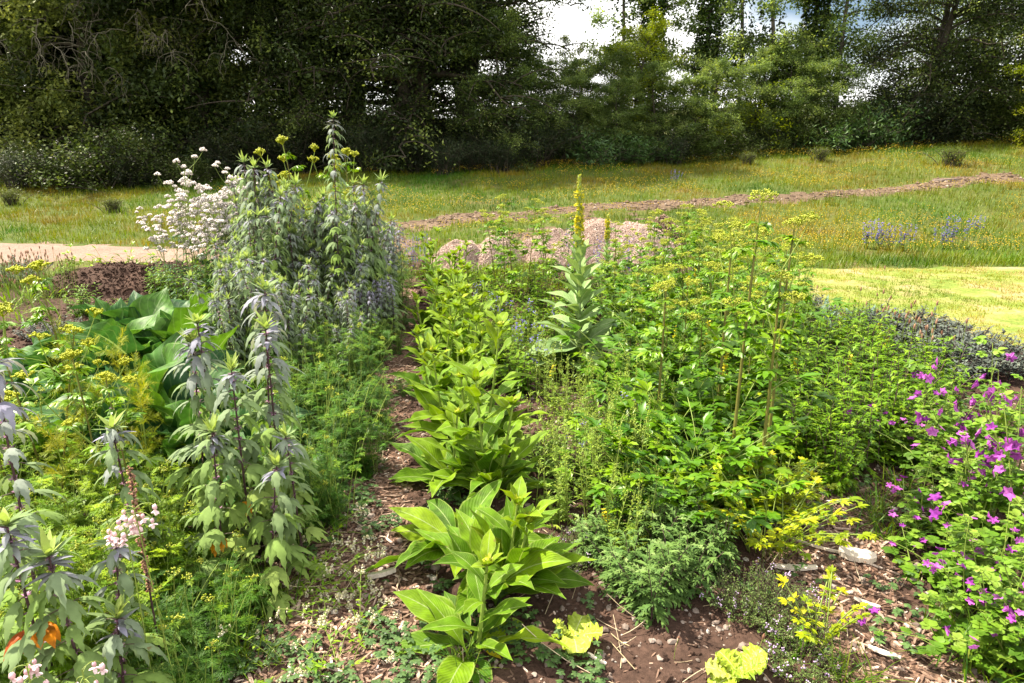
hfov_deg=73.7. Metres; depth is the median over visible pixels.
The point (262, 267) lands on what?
motherwort
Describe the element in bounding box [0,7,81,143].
tree
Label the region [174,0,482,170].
tree
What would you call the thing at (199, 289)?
leafy herb
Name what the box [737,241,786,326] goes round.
lovage stalk
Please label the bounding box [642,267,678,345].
lovage stalk
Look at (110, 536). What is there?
campion
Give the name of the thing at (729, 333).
lovage stalk
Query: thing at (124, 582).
motherwort
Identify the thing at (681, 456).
lovage clump
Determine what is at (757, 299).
lovage stalk
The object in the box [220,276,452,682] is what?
wood chip path
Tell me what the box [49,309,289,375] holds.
horseradish
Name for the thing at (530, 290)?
leafy herb
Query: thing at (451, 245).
wood chip pile
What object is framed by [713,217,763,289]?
lovage stalk
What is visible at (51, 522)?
feathery herb
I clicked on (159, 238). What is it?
valerian
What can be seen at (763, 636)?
plantain stalk
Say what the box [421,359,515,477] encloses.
elecampane
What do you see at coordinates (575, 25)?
sky
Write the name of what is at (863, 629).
wood chip path
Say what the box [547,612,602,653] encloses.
lettuce
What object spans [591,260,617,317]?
lovage stalk
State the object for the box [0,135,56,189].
gorse bush
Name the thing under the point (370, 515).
stone
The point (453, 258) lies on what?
elecampane
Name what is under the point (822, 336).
lovage clump
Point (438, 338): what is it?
elecampane
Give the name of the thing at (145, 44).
tree
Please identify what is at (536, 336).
alkanet
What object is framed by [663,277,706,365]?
lovage stalk
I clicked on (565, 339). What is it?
lovage clump
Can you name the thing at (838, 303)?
lovage clump
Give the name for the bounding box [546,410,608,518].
thin weed
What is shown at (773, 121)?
elder bush
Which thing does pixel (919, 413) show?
mallow
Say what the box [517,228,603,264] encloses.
wood chip pile
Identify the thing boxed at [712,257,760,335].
lovage stalk
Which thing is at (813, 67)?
tree
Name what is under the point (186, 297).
leafy herb
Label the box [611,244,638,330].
lovage stalk
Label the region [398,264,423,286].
feathery herb
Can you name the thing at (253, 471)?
motherwort
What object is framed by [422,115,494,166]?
hedge bush
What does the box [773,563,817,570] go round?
wood piece
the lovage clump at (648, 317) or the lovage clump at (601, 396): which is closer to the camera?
the lovage clump at (601, 396)
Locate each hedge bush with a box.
[0,107,72,169]
[66,136,169,188]
[170,124,276,180]
[204,111,374,176]
[300,116,401,172]
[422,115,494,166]
[851,79,985,145]
[940,86,1016,137]
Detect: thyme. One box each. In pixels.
[545,525,603,568]
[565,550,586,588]
[699,557,814,638]
[731,573,840,646]
[757,619,853,682]
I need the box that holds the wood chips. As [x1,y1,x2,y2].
[6,263,1023,682]
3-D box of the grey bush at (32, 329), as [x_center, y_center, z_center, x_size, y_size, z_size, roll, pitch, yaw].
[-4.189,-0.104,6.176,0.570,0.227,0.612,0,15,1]
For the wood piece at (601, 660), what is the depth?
2.28 m
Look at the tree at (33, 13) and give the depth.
21.97 m
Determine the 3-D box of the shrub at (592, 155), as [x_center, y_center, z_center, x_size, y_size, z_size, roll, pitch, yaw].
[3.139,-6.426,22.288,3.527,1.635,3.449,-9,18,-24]
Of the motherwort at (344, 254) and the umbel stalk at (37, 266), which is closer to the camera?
the umbel stalk at (37, 266)
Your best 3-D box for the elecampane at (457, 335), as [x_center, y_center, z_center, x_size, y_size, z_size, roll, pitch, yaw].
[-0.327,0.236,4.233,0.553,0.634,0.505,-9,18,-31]
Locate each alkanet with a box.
[470,281,488,321]
[485,288,508,337]
[491,320,523,371]
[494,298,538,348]
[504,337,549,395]
[516,320,550,377]
[546,307,568,333]
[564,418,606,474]
[618,387,650,450]
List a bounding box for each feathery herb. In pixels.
[0,385,79,501]
[0,415,36,506]
[0,441,133,549]
[0,465,145,607]
[0,475,64,587]
[0,510,112,664]
[0,535,85,674]
[0,611,137,682]
[2,442,149,582]
[4,392,39,401]
[6,517,120,663]
[8,431,110,507]
[18,565,172,682]
[35,554,193,676]
[43,492,198,619]
[49,441,197,516]
[86,458,232,574]
[88,465,213,600]
[94,455,192,536]
[97,613,198,682]
[110,429,193,512]
[122,624,229,682]
[124,546,204,632]
[130,567,243,678]
[142,558,261,682]
[177,529,284,627]
[204,546,289,638]
[219,336,309,400]
[229,386,276,445]
[229,415,299,487]
[236,356,334,449]
[240,391,353,504]
[245,346,378,446]
[250,323,317,406]
[262,452,332,544]
[289,333,388,435]
[295,430,369,535]
[300,319,361,402]
[301,380,386,489]
[304,303,332,364]
[309,398,398,481]
[315,316,397,397]
[324,304,384,362]
[350,366,398,432]
[353,307,394,364]
[358,412,401,449]
[382,327,407,355]
[391,370,413,395]
[394,284,413,309]
[396,258,410,278]
[396,308,409,331]
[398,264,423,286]
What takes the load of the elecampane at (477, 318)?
on the soil
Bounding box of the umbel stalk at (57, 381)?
[15,324,109,511]
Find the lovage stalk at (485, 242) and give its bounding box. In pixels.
[474,212,513,290]
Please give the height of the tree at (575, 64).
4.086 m
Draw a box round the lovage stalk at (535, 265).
[518,198,557,296]
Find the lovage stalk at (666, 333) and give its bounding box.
[635,297,681,372]
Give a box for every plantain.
[0,246,79,303]
[0,249,73,308]
[0,255,49,306]
[0,263,79,328]
[857,287,895,351]
[874,289,919,360]
[895,301,937,370]
[913,312,967,380]
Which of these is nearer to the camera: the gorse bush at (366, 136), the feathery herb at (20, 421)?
the feathery herb at (20, 421)
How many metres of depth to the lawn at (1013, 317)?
8.42 m
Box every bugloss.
[405,234,418,274]
[418,231,428,269]
[592,232,604,282]
[622,235,634,278]
[670,171,682,183]
[860,221,879,248]
[861,218,893,248]
[880,226,901,251]
[898,223,917,250]
[933,226,950,247]
[944,215,972,248]
[969,215,985,233]
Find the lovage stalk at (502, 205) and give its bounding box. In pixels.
[479,194,517,303]
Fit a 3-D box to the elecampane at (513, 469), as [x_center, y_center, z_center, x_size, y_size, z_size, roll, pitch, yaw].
[-0.094,0.449,3.313,0.619,0.699,0.728,-13,20,-38]
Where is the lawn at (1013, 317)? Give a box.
[769,266,1023,350]
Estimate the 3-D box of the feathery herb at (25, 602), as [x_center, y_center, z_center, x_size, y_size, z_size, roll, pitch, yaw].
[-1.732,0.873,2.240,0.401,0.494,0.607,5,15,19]
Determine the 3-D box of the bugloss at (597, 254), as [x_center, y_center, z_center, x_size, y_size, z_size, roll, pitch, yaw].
[1.133,-1.057,8.803,0.188,0.718,0.156,14,18,28]
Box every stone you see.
[367,513,374,518]
[656,654,663,661]
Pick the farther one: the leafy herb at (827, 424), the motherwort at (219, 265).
the motherwort at (219, 265)
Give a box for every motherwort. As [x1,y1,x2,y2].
[0,347,90,682]
[0,507,92,682]
[4,526,135,682]
[77,521,184,682]
[83,592,172,682]
[84,410,187,612]
[160,326,243,558]
[168,309,269,565]
[177,412,259,601]
[183,251,247,344]
[206,185,295,324]
[206,234,245,333]
[207,291,251,383]
[210,259,253,360]
[211,350,277,582]
[213,213,237,261]
[215,249,262,368]
[221,233,244,269]
[222,173,260,226]
[223,448,323,624]
[225,247,240,279]
[225,275,306,541]
[226,196,257,235]
[226,218,247,267]
[227,217,253,260]
[228,260,303,406]
[234,151,306,299]
[234,175,267,218]
[234,250,260,275]
[236,199,258,241]
[239,206,279,246]
[242,249,273,296]
[242,309,323,560]
[246,156,301,271]
[251,189,278,250]
[255,274,318,392]
[257,206,309,305]
[265,311,297,394]
[266,269,291,314]
[266,422,329,578]
[268,270,320,381]
[272,275,307,357]
[272,308,314,391]
[276,176,329,295]
[285,289,305,356]
[290,191,339,304]
[290,257,330,376]
[292,269,310,316]
[295,255,338,345]
[304,197,321,251]
[304,231,336,343]
[307,246,331,330]
[310,201,350,316]
[315,170,392,324]
[318,110,355,332]
[318,282,356,377]
[321,197,369,222]
[323,294,361,378]
[326,211,369,324]
[333,310,367,387]
[335,194,344,221]
[336,262,375,357]
[338,196,398,302]
[338,279,366,350]
[346,175,407,330]
[349,239,375,327]
[353,227,392,294]
[356,287,376,346]
[361,285,383,347]
[363,222,405,298]
[364,275,395,347]
[367,200,401,297]
[367,273,393,336]
[371,288,389,343]
[378,227,411,302]
[378,275,400,342]
[379,220,400,308]
[379,249,397,307]
[388,221,401,294]
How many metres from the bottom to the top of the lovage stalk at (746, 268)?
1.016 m
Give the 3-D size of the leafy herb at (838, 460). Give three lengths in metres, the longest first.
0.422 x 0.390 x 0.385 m
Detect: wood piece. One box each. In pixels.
[366,566,395,578]
[588,652,606,664]
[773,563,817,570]
[790,537,838,552]
[838,546,876,563]
[854,596,879,607]
[868,644,900,658]
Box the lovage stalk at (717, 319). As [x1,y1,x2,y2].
[693,268,748,357]
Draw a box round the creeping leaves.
[23,392,1023,682]
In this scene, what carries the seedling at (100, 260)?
on the soil
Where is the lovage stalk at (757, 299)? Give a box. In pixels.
[733,281,792,390]
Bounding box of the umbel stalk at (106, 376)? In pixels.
[61,371,165,513]
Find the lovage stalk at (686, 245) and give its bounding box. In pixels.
[671,224,709,299]
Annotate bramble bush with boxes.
[0,136,119,193]
[1,114,196,192]
[137,148,240,189]
[558,115,649,162]
[650,117,753,162]
[712,132,780,158]
[747,101,852,153]
[957,88,1023,141]
[978,111,1023,143]
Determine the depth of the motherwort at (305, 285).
4.98 m
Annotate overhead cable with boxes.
[0,84,161,96]
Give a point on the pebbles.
(696, 610)
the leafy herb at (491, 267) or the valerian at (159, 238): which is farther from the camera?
the leafy herb at (491, 267)
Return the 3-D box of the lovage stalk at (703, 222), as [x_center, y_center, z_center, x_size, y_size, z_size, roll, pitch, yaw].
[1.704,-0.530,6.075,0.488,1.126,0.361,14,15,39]
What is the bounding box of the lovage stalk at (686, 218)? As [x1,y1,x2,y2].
[652,203,707,298]
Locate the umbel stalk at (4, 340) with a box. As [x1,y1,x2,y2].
[0,302,59,493]
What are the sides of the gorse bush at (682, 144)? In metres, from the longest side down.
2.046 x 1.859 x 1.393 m
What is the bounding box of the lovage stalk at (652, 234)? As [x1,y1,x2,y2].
[637,210,669,297]
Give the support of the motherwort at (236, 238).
on the soil
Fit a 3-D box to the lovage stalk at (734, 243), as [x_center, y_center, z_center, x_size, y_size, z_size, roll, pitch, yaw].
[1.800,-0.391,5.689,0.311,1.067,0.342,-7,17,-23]
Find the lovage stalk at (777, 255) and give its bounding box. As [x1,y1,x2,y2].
[757,237,791,313]
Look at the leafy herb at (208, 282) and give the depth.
7.61 m
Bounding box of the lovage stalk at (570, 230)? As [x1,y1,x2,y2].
[555,212,584,290]
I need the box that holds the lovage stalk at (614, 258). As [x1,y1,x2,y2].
[605,238,628,293]
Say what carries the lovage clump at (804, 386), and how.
on the soil
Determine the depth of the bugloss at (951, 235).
12.28 m
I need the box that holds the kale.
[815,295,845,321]
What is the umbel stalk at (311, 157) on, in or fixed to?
on the soil
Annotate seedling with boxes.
[56,244,91,269]
[85,246,113,263]
[112,241,145,264]
[145,248,174,264]
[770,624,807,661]
[776,564,870,651]
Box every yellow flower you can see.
[540,365,555,401]
[600,508,622,542]
[671,313,680,351]
[684,276,690,322]
[692,267,700,308]
[702,320,710,371]
[716,348,728,440]
[788,357,806,420]
[839,355,852,380]
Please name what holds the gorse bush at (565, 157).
on the ground at (986, 214)
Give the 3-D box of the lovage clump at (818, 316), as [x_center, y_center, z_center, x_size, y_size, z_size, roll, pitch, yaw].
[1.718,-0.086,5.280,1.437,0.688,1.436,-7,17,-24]
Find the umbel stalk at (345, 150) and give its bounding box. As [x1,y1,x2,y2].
[335,147,361,228]
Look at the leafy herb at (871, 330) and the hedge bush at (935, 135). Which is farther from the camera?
the hedge bush at (935, 135)
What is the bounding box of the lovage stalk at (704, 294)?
[680,254,718,333]
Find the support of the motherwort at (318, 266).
on the soil
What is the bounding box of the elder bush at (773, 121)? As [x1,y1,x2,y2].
[675,60,820,149]
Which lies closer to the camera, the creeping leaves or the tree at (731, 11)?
the creeping leaves
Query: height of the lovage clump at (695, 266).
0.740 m
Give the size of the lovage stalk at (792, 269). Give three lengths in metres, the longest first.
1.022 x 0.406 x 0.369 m
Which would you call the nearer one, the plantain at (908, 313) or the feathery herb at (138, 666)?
the feathery herb at (138, 666)
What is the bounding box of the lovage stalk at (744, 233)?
[714,221,769,290]
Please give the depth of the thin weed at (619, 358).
4.68 m
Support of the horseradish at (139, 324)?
on the soil
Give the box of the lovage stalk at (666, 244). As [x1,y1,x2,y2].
[644,224,684,287]
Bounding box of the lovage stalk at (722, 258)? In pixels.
[695,232,735,305]
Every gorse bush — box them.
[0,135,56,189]
[327,107,414,172]
[383,133,431,173]
[418,130,474,175]
[436,123,513,171]
[476,131,532,172]
[487,93,607,168]
[541,124,592,164]
[649,123,699,165]
[732,117,797,154]
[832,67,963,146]
[937,99,997,140]
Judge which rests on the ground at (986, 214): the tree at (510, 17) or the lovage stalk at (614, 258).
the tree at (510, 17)
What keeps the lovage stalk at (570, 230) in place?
on the soil
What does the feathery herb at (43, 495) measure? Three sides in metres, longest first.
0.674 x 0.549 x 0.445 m
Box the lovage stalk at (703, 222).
[683,217,729,298]
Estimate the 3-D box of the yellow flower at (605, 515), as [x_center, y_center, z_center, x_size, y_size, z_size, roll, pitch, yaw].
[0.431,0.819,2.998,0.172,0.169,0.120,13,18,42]
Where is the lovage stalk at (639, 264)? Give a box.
[616,236,652,307]
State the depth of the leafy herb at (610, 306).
6.55 m
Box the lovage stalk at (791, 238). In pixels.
[745,217,823,457]
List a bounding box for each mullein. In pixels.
[526,174,633,378]
[593,214,617,278]
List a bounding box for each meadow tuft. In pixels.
[0,186,38,204]
[87,193,127,212]
[734,150,759,164]
[801,144,832,160]
[915,141,971,165]
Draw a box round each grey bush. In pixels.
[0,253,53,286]
[11,314,82,344]
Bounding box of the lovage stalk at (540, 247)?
[532,218,567,306]
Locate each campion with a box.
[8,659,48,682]
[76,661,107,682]
[104,510,153,682]
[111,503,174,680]
[218,624,296,682]
[260,557,351,629]
[269,564,398,642]
[271,607,394,682]
[275,502,376,568]
[278,525,374,613]
[289,535,386,599]
[302,552,376,617]
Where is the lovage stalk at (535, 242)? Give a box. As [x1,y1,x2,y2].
[518,208,558,307]
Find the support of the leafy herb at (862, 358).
on the soil
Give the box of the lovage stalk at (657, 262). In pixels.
[641,238,685,320]
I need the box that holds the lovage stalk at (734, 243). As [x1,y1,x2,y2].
[712,231,745,314]
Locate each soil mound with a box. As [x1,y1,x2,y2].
[14,259,220,298]
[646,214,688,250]
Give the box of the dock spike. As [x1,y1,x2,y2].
[126,465,162,662]
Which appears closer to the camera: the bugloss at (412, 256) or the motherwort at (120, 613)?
the motherwort at (120, 613)
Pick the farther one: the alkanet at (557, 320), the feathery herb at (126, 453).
the alkanet at (557, 320)
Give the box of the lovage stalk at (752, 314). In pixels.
[709,188,822,482]
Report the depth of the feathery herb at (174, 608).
2.23 m
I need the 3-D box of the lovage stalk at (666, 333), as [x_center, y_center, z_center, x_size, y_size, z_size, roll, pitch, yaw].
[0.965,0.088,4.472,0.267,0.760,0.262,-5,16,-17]
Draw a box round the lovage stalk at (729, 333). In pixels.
[664,232,777,412]
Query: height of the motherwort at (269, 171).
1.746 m
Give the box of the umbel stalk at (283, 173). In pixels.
[272,171,311,239]
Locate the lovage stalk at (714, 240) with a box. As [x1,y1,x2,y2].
[701,228,747,291]
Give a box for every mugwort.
[520,420,585,478]
[534,426,610,497]
[569,500,611,571]
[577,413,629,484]
[579,526,671,600]
[602,538,701,632]
[603,481,658,551]
[629,485,690,565]
[648,523,734,611]
[651,480,742,558]
[676,511,742,585]
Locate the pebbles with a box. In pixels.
[0,374,1022,682]
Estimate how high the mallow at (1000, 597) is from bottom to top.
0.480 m
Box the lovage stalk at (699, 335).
[677,296,744,396]
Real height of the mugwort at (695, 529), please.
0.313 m
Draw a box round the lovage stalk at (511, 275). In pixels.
[490,218,527,319]
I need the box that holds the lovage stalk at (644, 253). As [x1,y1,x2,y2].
[631,224,666,290]
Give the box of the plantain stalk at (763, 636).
[752,633,764,680]
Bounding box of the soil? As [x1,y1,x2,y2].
[0,261,1023,682]
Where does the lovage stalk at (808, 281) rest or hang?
on the soil
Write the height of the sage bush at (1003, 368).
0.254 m
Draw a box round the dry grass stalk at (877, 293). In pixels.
[862,266,885,329]
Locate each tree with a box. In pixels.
[0,0,108,170]
[0,0,236,179]
[0,0,326,177]
[0,1,163,148]
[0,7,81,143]
[22,2,252,148]
[25,0,191,149]
[104,0,375,162]
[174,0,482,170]
[196,0,388,170]
[246,0,598,172]
[317,0,609,167]
[440,4,575,171]
[493,56,574,165]
[527,56,615,165]
[549,34,577,119]
[552,43,654,144]
[573,44,587,92]
[575,0,688,136]
[582,4,698,138]
[583,76,659,163]
[616,0,693,135]
[621,60,706,163]
[656,56,757,162]
[671,0,745,129]
[688,0,806,134]
[708,41,807,155]
[716,0,850,138]
[742,42,855,153]
[764,0,908,130]
[768,0,861,119]
[790,61,880,150]
[817,0,1023,146]
[891,0,1023,114]
[940,0,1023,130]
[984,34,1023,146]
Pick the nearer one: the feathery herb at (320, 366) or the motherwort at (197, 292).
the feathery herb at (320, 366)
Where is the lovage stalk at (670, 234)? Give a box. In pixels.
[663,217,691,318]
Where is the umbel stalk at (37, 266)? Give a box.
[5,259,103,445]
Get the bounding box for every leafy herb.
[51,259,74,276]
[61,282,103,317]
[144,261,177,293]
[148,265,189,299]
[168,272,213,300]
[185,282,214,302]
[189,258,214,292]
[197,263,215,292]
[465,260,490,293]
[481,339,543,400]
[482,273,511,316]
[482,287,527,327]
[485,262,498,274]
[491,312,546,364]
[492,267,530,301]
[504,296,556,343]
[512,261,521,271]
[514,261,549,297]
[517,280,561,322]
[530,310,574,363]
[537,297,583,338]
[552,281,592,317]
[585,269,615,298]
[595,284,629,333]
[762,337,847,404]
[762,358,842,436]
[763,381,836,468]
[772,300,826,351]
[778,388,871,475]
[784,291,819,328]
[785,307,856,370]
[793,356,893,434]
[797,297,841,343]
[798,328,867,393]
[805,415,875,498]
[809,375,896,481]
[819,305,894,366]
[821,328,908,394]
[828,350,946,428]
[833,296,876,344]
[833,308,906,364]
[846,370,933,465]
[859,321,928,390]
[864,347,982,422]
[879,381,931,449]
[886,335,975,395]
[908,361,979,415]
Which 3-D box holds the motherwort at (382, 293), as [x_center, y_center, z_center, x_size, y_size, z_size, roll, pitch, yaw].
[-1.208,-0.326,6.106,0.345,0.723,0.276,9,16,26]
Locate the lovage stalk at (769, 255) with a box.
[740,246,779,327]
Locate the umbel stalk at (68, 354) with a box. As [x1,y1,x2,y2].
[10,349,133,508]
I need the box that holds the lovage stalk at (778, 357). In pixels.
[721,269,813,506]
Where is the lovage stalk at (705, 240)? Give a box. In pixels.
[685,208,712,283]
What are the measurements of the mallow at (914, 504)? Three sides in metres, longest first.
0.429 x 0.420 x 0.385 m
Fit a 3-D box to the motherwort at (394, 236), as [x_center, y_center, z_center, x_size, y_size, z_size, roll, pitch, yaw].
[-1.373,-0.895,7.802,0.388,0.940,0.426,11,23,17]
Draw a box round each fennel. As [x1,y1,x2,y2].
[30,408,105,527]
[46,316,99,444]
[82,327,135,409]
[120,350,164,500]
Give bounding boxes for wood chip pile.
[430,239,479,269]
[476,235,521,269]
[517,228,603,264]
[565,217,691,264]
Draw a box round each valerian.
[134,194,198,298]
[154,147,223,298]
[169,164,242,300]
[199,178,268,299]
[202,161,258,270]
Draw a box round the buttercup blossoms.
[136,136,1023,249]
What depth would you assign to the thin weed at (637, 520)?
2.83 m
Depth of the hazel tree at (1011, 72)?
21.98 m
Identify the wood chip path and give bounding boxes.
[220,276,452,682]
[758,452,983,682]
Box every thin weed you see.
[504,306,537,354]
[520,390,577,474]
[523,324,568,378]
[531,342,570,419]
[531,442,577,529]
[545,389,599,488]
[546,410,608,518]
[559,351,600,428]
[574,345,602,395]
[575,356,622,453]
[592,386,635,482]
[595,414,657,544]
[599,466,677,567]
[602,358,677,439]
[605,340,654,429]
[606,397,664,498]
[608,330,643,398]
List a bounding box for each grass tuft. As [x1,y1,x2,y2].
[204,611,311,682]
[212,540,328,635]
[422,631,512,682]
[798,620,916,682]
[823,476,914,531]
[854,495,941,577]
[873,456,936,498]
[884,574,1022,654]
[892,595,1023,682]
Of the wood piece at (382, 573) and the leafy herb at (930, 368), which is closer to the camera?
the wood piece at (382, 573)
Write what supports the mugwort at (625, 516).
on the soil
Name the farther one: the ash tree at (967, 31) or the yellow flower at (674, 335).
the ash tree at (967, 31)
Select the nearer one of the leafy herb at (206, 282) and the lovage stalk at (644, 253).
the lovage stalk at (644, 253)
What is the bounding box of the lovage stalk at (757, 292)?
[743,262,810,389]
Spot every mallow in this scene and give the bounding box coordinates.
[91,398,128,509]
[847,335,1023,510]
[858,560,1023,682]
[871,398,939,473]
[881,509,1005,596]
[886,443,991,551]
[903,358,1023,478]
[915,386,994,481]
[922,500,1023,630]
[926,431,1023,558]
[927,382,1023,568]
[968,545,1023,682]
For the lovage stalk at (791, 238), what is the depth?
3.25 m
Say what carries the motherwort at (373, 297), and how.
on the soil
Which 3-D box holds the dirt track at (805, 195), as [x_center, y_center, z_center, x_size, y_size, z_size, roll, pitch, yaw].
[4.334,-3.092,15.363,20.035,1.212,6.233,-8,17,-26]
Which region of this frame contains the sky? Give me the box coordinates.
[24,0,1022,117]
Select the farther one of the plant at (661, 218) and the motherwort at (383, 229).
the plant at (661, 218)
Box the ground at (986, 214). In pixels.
[0,107,1023,288]
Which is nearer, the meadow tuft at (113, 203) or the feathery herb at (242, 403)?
the feathery herb at (242, 403)
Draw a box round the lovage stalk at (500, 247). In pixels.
[488,210,528,303]
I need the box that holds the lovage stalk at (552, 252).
[532,243,560,319]
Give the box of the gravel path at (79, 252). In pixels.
[0,241,226,263]
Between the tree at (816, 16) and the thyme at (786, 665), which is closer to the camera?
the thyme at (786, 665)
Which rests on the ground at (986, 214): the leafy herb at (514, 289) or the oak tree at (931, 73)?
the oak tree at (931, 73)
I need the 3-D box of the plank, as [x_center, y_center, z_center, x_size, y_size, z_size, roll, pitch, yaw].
[11.495,-4.292,18.130,0.705,0.083,0.322,-3,16,-9]
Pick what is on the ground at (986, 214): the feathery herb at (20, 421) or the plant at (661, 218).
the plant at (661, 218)
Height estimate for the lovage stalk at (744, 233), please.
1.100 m
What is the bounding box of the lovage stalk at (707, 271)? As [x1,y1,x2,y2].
[693,261,736,363]
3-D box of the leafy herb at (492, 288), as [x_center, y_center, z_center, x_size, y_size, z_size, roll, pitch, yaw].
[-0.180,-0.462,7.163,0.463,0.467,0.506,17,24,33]
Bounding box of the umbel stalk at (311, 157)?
[307,151,362,240]
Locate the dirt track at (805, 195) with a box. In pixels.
[378,172,1023,270]
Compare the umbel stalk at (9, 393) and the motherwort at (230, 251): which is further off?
the motherwort at (230, 251)
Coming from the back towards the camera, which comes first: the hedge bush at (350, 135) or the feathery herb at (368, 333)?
the hedge bush at (350, 135)
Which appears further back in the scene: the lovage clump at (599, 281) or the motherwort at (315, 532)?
the lovage clump at (599, 281)
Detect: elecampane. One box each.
[353,478,553,579]
[388,397,510,502]
[389,324,461,392]
[393,529,569,682]
[396,332,488,449]
[400,263,450,330]
[402,291,464,359]
[403,312,536,447]
[411,240,448,293]
[412,297,467,376]
[413,226,449,278]
[415,476,596,615]
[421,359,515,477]
[422,362,572,499]
[424,249,468,311]
[428,283,490,365]
[430,264,468,336]
[432,311,517,396]
[436,327,500,411]
[437,251,493,319]
[437,267,505,342]
[438,239,477,295]
[444,280,514,358]
[453,290,514,384]
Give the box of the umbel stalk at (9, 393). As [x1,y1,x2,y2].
[0,389,65,500]
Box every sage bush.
[771,293,842,316]
[839,300,948,338]
[862,307,976,345]
[871,306,996,352]
[890,340,1001,385]
[891,316,1008,362]
[912,319,1023,373]
[926,338,1023,381]
[946,339,1023,384]
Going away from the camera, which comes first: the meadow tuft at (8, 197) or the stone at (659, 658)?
the stone at (659, 658)
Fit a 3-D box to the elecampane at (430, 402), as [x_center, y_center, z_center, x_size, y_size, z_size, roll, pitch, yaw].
[-0.370,0.297,3.943,0.600,0.668,0.703,10,18,33]
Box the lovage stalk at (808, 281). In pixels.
[765,252,817,366]
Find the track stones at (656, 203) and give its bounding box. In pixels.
[206,171,1023,264]
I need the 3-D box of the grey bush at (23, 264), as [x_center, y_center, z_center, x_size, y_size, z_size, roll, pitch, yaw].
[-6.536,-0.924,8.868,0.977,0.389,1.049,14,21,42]
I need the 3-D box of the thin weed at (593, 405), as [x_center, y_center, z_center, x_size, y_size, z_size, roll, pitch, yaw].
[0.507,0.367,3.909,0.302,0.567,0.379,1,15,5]
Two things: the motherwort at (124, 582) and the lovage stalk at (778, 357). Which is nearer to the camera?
the motherwort at (124, 582)
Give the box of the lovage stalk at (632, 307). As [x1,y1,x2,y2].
[616,283,645,357]
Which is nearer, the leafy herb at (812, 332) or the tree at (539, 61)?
the leafy herb at (812, 332)
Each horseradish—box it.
[0,287,215,369]
[0,310,159,401]
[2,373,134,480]
[4,364,100,402]
[6,327,248,491]
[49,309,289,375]
[66,291,221,329]
[71,290,218,319]
[76,350,263,488]
[101,326,293,440]
[104,384,324,504]
[115,301,234,345]
[146,327,308,383]
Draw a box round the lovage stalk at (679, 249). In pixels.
[655,237,698,318]
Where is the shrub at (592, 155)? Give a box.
[560,119,649,169]
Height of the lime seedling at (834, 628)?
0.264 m
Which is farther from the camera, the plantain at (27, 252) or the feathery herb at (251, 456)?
the plantain at (27, 252)
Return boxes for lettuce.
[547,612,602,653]
[705,642,767,682]
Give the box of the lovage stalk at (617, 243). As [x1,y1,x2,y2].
[601,221,635,286]
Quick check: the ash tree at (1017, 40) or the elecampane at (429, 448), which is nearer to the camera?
the elecampane at (429, 448)
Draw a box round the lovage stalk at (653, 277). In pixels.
[632,264,668,341]
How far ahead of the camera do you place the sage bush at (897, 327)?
5.96 m
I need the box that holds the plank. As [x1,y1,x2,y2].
[932,178,957,181]
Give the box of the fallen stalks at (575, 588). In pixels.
[21,340,1023,682]
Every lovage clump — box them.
[0,392,96,493]
[4,376,71,456]
[6,360,96,425]
[542,261,668,318]
[552,307,766,404]
[554,410,814,532]
[558,282,688,352]
[558,401,759,513]
[561,334,743,466]
[564,252,680,327]
[568,292,751,380]
[568,311,717,413]
[570,367,851,507]
[572,319,838,459]
[580,368,780,509]
[583,327,832,455]
[593,255,658,305]
[597,388,812,550]
[601,273,734,344]
[606,274,748,365]
[615,369,803,522]
[616,250,746,308]
[627,302,809,387]
[636,273,770,332]
[638,251,743,296]
[645,284,831,379]
[674,253,806,309]
[675,271,848,327]
[682,372,826,445]
[696,455,879,561]
[697,283,854,354]
[697,336,799,394]
[699,264,832,311]
[701,446,840,517]
[713,306,831,362]
[718,341,842,403]
[733,449,830,506]
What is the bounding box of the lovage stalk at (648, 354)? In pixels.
[631,280,702,408]
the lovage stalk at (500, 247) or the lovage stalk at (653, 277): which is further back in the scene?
the lovage stalk at (500, 247)
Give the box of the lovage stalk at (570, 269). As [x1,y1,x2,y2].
[555,239,576,291]
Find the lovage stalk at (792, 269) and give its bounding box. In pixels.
[756,243,799,337]
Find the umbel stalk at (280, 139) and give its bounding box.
[253,135,318,247]
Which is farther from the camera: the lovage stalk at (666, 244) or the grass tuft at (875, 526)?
the lovage stalk at (666, 244)
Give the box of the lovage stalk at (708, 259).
[690,246,737,364]
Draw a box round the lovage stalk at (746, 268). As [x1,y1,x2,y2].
[721,254,766,379]
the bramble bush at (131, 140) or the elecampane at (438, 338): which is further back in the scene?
the bramble bush at (131, 140)
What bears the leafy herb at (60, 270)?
on the soil
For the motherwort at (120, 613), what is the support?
on the soil
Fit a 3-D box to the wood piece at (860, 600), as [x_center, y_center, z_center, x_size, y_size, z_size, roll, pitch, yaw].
[1.332,0.979,2.562,0.090,0.010,0.023,16,20,25]

